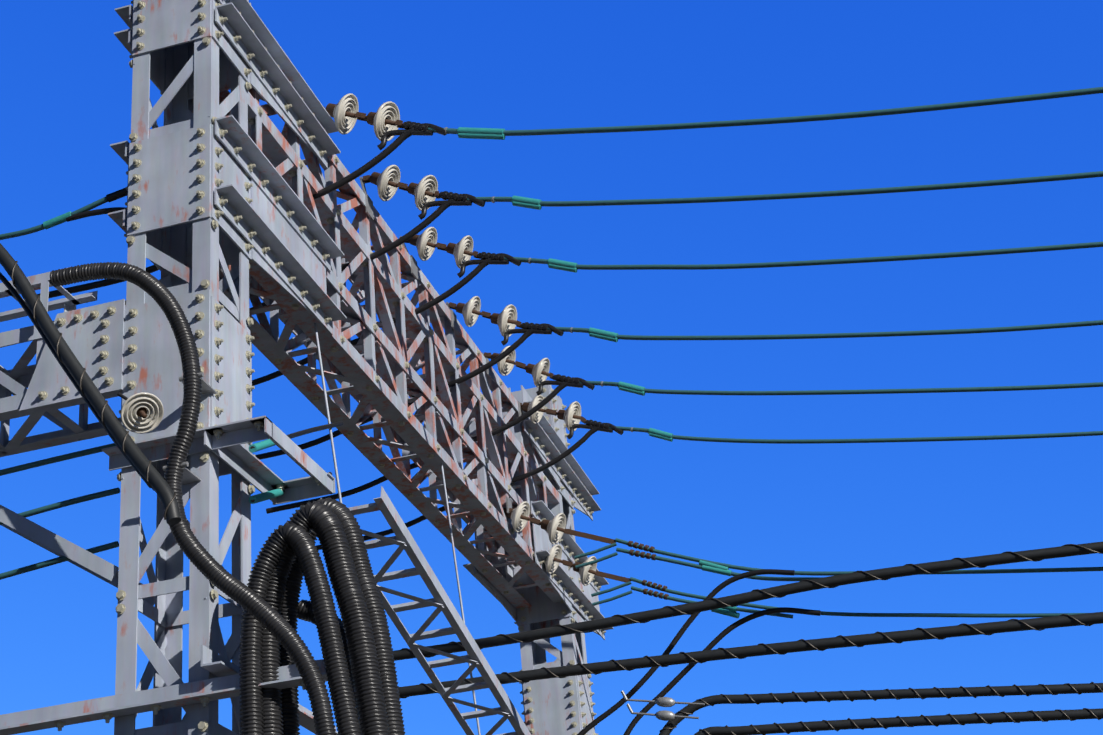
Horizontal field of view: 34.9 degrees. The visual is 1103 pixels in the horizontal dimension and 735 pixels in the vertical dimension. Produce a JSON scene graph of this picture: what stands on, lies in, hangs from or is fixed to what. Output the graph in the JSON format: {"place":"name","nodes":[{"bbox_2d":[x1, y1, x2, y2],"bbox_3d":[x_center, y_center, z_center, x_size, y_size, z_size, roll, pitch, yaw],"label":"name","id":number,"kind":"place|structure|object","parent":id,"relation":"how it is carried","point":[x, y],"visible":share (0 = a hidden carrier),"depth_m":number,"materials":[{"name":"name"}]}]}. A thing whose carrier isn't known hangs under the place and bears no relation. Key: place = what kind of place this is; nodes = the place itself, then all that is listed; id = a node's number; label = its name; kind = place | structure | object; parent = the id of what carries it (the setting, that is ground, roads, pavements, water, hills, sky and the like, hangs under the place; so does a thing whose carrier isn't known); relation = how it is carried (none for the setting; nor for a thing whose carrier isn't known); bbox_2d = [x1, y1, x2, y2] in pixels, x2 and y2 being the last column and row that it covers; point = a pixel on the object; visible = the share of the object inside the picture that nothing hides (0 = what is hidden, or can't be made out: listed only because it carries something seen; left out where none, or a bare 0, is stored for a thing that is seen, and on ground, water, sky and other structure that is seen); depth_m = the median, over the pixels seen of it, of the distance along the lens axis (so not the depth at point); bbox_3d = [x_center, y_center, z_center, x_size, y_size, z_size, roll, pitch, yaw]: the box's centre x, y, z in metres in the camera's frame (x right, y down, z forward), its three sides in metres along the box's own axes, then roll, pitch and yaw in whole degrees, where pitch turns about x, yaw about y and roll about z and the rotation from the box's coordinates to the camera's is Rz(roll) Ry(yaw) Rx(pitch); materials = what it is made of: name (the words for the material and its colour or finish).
{"place":"outdoors","nodes":[
{"label":"outdoors","id":0,"kind":"place"},
{"bbox_2d":[0,0,1102,734],"label":"sky","id":1,"kind":"structure","parent":0,"point":[66,76],"materials":[{"name":"blue"}]},
{"label":"ground","id":2,"kind":"structure","parent":0,"visible":0},
{"bbox_2d":[108,0,346,734],"bbox_3d":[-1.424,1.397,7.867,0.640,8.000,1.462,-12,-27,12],"label":"column","id":3,"kind":"structure","parent":2,"relation":"on","point":[207,186],"depth_m":8.22,"materials":[{"name":"metal"}]},
{"bbox_2d":[0,269,530,734],"bbox_3d":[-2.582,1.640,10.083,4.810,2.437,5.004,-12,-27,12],"label":"cross beam and brackets","id":4,"kind":"structure","parent":3,"relation":"attached to","point":[93,336],"depth_m":7.99,"materials":[{"name":"metal"}]},
{"bbox_2d":[188,48,561,608],"bbox_3d":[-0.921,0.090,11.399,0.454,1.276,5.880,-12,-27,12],"label":"beam","id":5,"kind":"structure","parent":3,"relation":"attached to","point":[446,414],"depth_m":10.91,"materials":[{"name":"metal"}]},
{"bbox_2d":[37,87,1102,549],"bbox_3d":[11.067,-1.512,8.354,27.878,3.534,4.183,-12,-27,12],"label":"power lines","id":6,"kind":"object","parent":5,"relation":"attached to","point":[385,121],"visible":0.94,"depth_m":10.79,"materials":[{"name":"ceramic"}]},
{"bbox_2d":[0,188,1102,618],"bbox_3d":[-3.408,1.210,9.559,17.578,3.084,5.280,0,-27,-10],"label":"power lines","id":7,"kind":"object","parent":3,"relation":"attached to","point":[142,412],"visible":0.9,"depth_m":11.62,"materials":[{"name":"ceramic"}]},
{"bbox_2d":[0,243,1102,734],"bbox_3d":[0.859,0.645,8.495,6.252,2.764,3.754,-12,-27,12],"label":"thick cables","id":8,"kind":"object","parent":3,"relation":"attached to","point":[360,657],"visible":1,"depth_m":7.65,"materials":[{"name":"black rubber"}]},
{"bbox_2d":[50,262,336,734],"bbox_3d":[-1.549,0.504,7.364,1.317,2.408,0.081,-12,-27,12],"label":"conduit loop","id":9,"kind":"object","parent":8,"relation":"attached to","point":[267,616],"visible":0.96,"depth_m":7.36,"materials":[{"name":"black plastic"}]},
{"bbox_2d":[461,380,613,734],"bbox_3d":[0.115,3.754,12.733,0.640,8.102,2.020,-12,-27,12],"label":"column","id":10,"kind":"structure","parent":2,"relation":"on","point":[558,706],"depth_m":13.62,"materials":[{"name":"metal"}]}
]}

